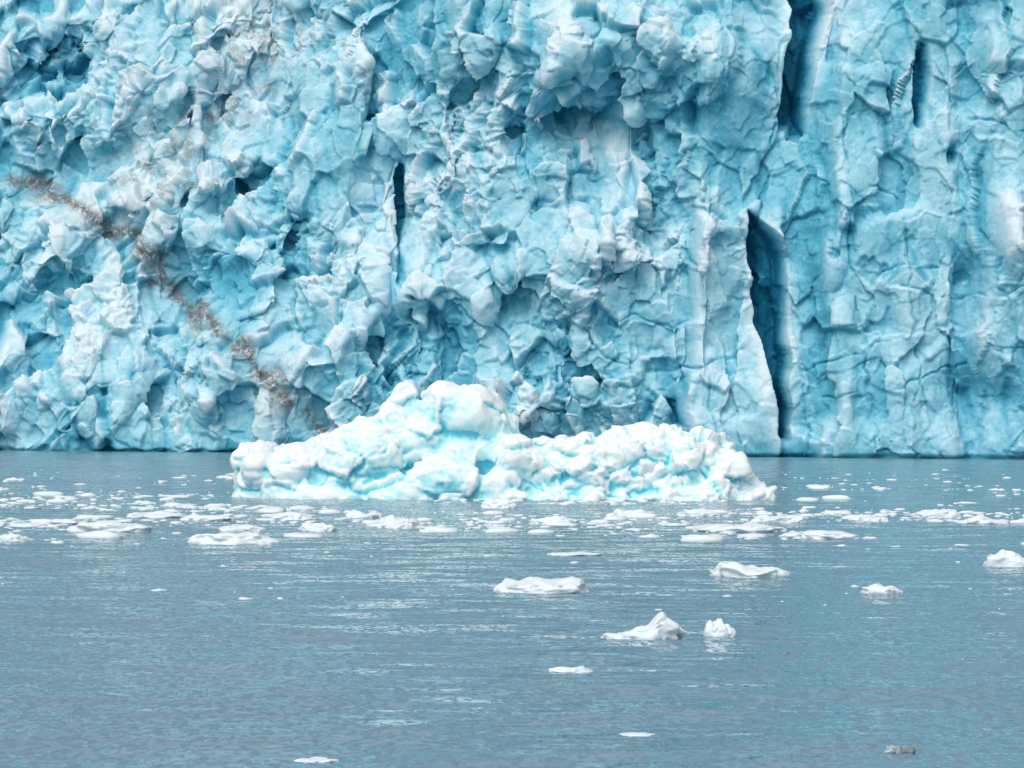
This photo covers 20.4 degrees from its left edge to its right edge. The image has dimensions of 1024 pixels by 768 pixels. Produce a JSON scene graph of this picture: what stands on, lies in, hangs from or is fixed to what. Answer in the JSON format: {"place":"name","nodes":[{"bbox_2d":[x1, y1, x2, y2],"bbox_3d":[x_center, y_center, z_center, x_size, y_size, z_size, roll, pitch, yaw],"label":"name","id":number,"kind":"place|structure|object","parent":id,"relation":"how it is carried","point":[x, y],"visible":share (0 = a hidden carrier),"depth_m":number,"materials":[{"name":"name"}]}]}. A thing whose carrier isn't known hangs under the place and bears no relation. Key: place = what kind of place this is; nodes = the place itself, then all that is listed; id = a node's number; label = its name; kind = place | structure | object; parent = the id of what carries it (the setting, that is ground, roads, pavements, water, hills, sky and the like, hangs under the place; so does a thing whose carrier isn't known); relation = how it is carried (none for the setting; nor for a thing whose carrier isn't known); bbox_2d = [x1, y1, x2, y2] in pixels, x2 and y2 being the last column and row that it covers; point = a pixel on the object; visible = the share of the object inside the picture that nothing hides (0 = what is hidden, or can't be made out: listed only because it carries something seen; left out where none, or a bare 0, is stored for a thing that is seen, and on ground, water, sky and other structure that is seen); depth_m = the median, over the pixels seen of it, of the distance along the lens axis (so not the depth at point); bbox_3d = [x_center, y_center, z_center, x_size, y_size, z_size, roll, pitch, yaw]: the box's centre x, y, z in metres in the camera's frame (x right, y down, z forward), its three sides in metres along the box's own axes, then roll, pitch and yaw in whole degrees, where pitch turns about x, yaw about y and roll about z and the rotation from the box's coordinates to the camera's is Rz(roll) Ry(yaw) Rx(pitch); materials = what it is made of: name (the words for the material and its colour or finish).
{"place":"outdoors","nodes":[
{"label":"outdoors","id":0,"kind":"place"},
{"bbox_2d":[0,0,1023,458],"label":"glacier","id":1,"kind":"object","parent":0,"point":[772,228],"visible":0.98,"depth_m":433.45,"materials":[{"name":"blue ice"}]},
{"bbox_2d":[0,450,1023,767],"bbox_3d":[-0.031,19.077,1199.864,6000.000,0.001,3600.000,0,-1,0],"label":"water","id":2,"kind":"structure","parent":0,"point":[108,658],"depth_m":78.32,"materials":[{"name":"blue liquid"}]},
{"bbox_2d":[3,477,25,481],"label":"ice floe","id":3,"kind":"object","parent":2,"relation":"on","point":[13,479],"visible":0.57,"depth_m":244.61,"materials":[{"name":"white ice"}]},
{"bbox_2d":[0,533,29,541],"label":"ice floe","id":4,"kind":"object","parent":2,"relation":"on","point":[10,537],"visible":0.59,"depth_m":132.15,"materials":[{"name":"white ice"}]},
{"bbox_2d":[30,519,82,524],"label":"ice floe","id":5,"kind":"object","parent":2,"relation":"on","point":[58,521],"visible":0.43,"depth_m":152.36,"materials":[{"name":"white ice"}]},
{"bbox_2d":[66,520,152,531],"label":"ice floe","id":6,"kind":"object","parent":2,"relation":"on","point":[112,526],"visible":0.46,"depth_m":143.14,"materials":[{"name":"white ice"}]},
{"bbox_2d":[126,510,190,517],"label":"ice floe","id":7,"kind":"object","parent":2,"relation":"on","point":[160,514],"visible":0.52,"depth_m":163.29,"materials":[{"name":"white ice"}]},
{"bbox_2d":[180,513,235,520],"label":"ice floe","id":8,"kind":"object","parent":2,"relation":"on","point":[194,517],"visible":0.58,"depth_m":159.16,"materials":[{"name":"white ice"}]},
{"bbox_2d":[187,532,280,544],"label":"ice floe","id":9,"kind":"object","parent":2,"relation":"on","point":[242,538],"visible":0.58,"depth_m":130.60,"materials":[{"name":"white ice"}]},
{"bbox_2d":[219,524,266,531],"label":"ice floe","id":10,"kind":"object","parent":2,"relation":"on","point":[246,528],"visible":0.58,"depth_m":144.69,"materials":[{"name":"white ice"}]},
{"bbox_2d":[261,511,318,519],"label":"ice floe","id":11,"kind":"object","parent":2,"relation":"on","point":[288,515],"visible":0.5,"depth_m":161.51,"materials":[{"name":"white ice"}]},
{"bbox_2d":[294,757,339,762],"bbox_3d":[-3.361,6.530,49.270,0.866,0.119,0.665,0,-1,0],"label":"ice floe","id":12,"kind":"object","parent":2,"relation":"on","point":[318,759],"visible":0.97,"depth_m":49.08,"materials":[{"name":"white ice"}]},
{"bbox_2d":[298,522,336,531],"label":"ice floe","id":13,"kind":"object","parent":2,"relation":"on","point":[317,527],"visible":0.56,"depth_m":145.32,"materials":[{"name":"white ice"}]},
{"bbox_2d":[345,509,382,518],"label":"ice floe","id":14,"kind":"object","parent":2,"relation":"on","point":[354,513],"visible":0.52,"depth_m":163.81,"materials":[{"name":"white ice"}]},
{"bbox_2d":[375,515,424,528],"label":"ice floe","id":15,"kind":"object","parent":2,"relation":"on","point":[390,522],"visible":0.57,"depth_m":149.56,"materials":[{"name":"white ice"}]},
{"bbox_2d":[480,498,517,508],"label":"ice floe","id":16,"kind":"object","parent":2,"relation":"on","point":[498,503],"visible":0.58,"depth_m":182.88,"materials":[{"name":"white ice"}]},
{"bbox_2d":[230,380,776,500],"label":"iceberg","id":17,"kind":"object","parent":2,"relation":"on","point":[444,440],"visible":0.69,"depth_m":202.15,"materials":[{"name":"white ice"}]},
{"bbox_2d":[0,469,1023,609],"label":"brash ice","id":18,"kind":"structure","parent":2,"relation":"on","point":[57,496],"depth_m":167.38,"materials":[{"name":"white ice"}]},
{"bbox_2d":[493,576,588,593],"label":"ice floe","id":19,"kind":"object","parent":2,"relation":"on","point":[567,585],"visible":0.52,"depth_m":96.26,"materials":[{"name":"white ice"}]},
{"bbox_2d":[528,515,580,523],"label":"ice floe","id":20,"kind":"object","parent":2,"relation":"on","point":[562,518],"visible":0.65,"depth_m":156.13,"materials":[{"name":"white ice"}]},
{"bbox_2d":[548,666,592,672],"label":"ice floe","id":21,"kind":"object","parent":2,"relation":"on","point":[581,669],"visible":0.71,"depth_m":66.40,"materials":[{"name":"white ice"}]},
{"bbox_2d":[546,551,600,555],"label":"ice floe","id":22,"kind":"object","parent":2,"relation":"on","point":[580,553],"visible":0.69,"depth_m":121.55,"materials":[{"name":"white ice"}]},
{"bbox_2d":[605,508,648,516],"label":"ice floe","id":23,"kind":"object","parent":2,"relation":"on","point":[617,512],"visible":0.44,"depth_m":167.76,"materials":[{"name":"white ice"}]},
{"bbox_2d":[619,732,654,735],"bbox_3d":[2.411,6.606,53.540,0.883,0.092,0.747,0,-1,0],"label":"ice floe","id":24,"kind":"object","parent":2,"relation":"on","point":[636,734],"visible":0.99,"depth_m":53.43,"materials":[{"name":"white ice"}]},
{"bbox_2d":[600,612,686,639],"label":"ice floe","id":25,"kind":"object","parent":2,"relation":"on","point":[660,625],"visible":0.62,"depth_m":76.46,"materials":[{"name":"white ice"}]},
{"bbox_2d":[677,508,721,516],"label":"ice floe","id":26,"kind":"object","parent":2,"relation":"on","point":[701,512],"visible":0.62,"depth_m":169.83,"materials":[{"name":"white ice"}]},
{"bbox_2d":[703,618,735,636],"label":"ice floe","id":27,"kind":"object","parent":2,"relation":"on","point":[718,627],"visible":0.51,"depth_m":77.31,"materials":[{"name":"white ice"}]},
{"bbox_2d":[692,521,787,532],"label":"ice floe","id":28,"kind":"object","parent":2,"relation":"on","point":[752,527],"visible":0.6,"depth_m":147.11,"materials":[{"name":"white ice"}]},
{"bbox_2d":[709,561,789,577],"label":"ice floe","id":29,"kind":"object","parent":2,"relation":"on","point":[728,569],"visible":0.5,"depth_m":105.97,"materials":[{"name":"white ice"}]},
{"bbox_2d":[751,515,806,522],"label":"ice floe","id":30,"kind":"object","parent":2,"relation":"on","point":[780,519],"visible":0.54,"depth_m":160.77,"materials":[{"name":"white ice"}]},
{"bbox_2d":[779,530,859,538],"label":"ice floe","id":31,"kind":"object","parent":2,"relation":"on","point":[816,534],"visible":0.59,"depth_m":139.43,"materials":[{"name":"white ice"}]},
{"bbox_2d":[851,514,887,521],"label":"ice floe","id":32,"kind":"object","parent":2,"relation":"on","point":[864,518],"visible":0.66,"depth_m":163.32,"materials":[{"name":"white ice"}]},
{"bbox_2d":[860,583,903,593],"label":"ice floe","id":33,"kind":"object","parent":2,"relation":"on","point":[877,588],"visible":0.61,"depth_m":96.47,"materials":[{"name":"white ice"}]},
{"bbox_2d":[883,745,915,753],"bbox_3d":[6.923,6.586,50.881,0.601,0.272,0.486,0,-1,0],"label":"clear ice chunk","id":34,"kind":"object","parent":2,"relation":"on","point":[894,749],"visible":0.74,"depth_m":50.77,"materials":[{"name":"ice"}]},
{"bbox_2d":[909,509,961,517],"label":"ice floe","id":35,"kind":"object","parent":2,"relation":"on","point":[947,513],"visible":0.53,"depth_m":170.11,"materials":[{"name":"white ice"}]},
{"bbox_2d":[954,516,1011,523],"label":"ice floe","id":36,"kind":"object","parent":2,"relation":"on","point":[979,520],"visible":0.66,"depth_m":160.86,"materials":[{"name":"white ice"}]},
{"bbox_2d":[983,549,1023,566],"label":"ice floe","id":37,"kind":"object","parent":2,"relation":"on","point":[1003,558],"visible":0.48,"depth_m":114.31,"materials":[{"name":"white ice"}]}
]}

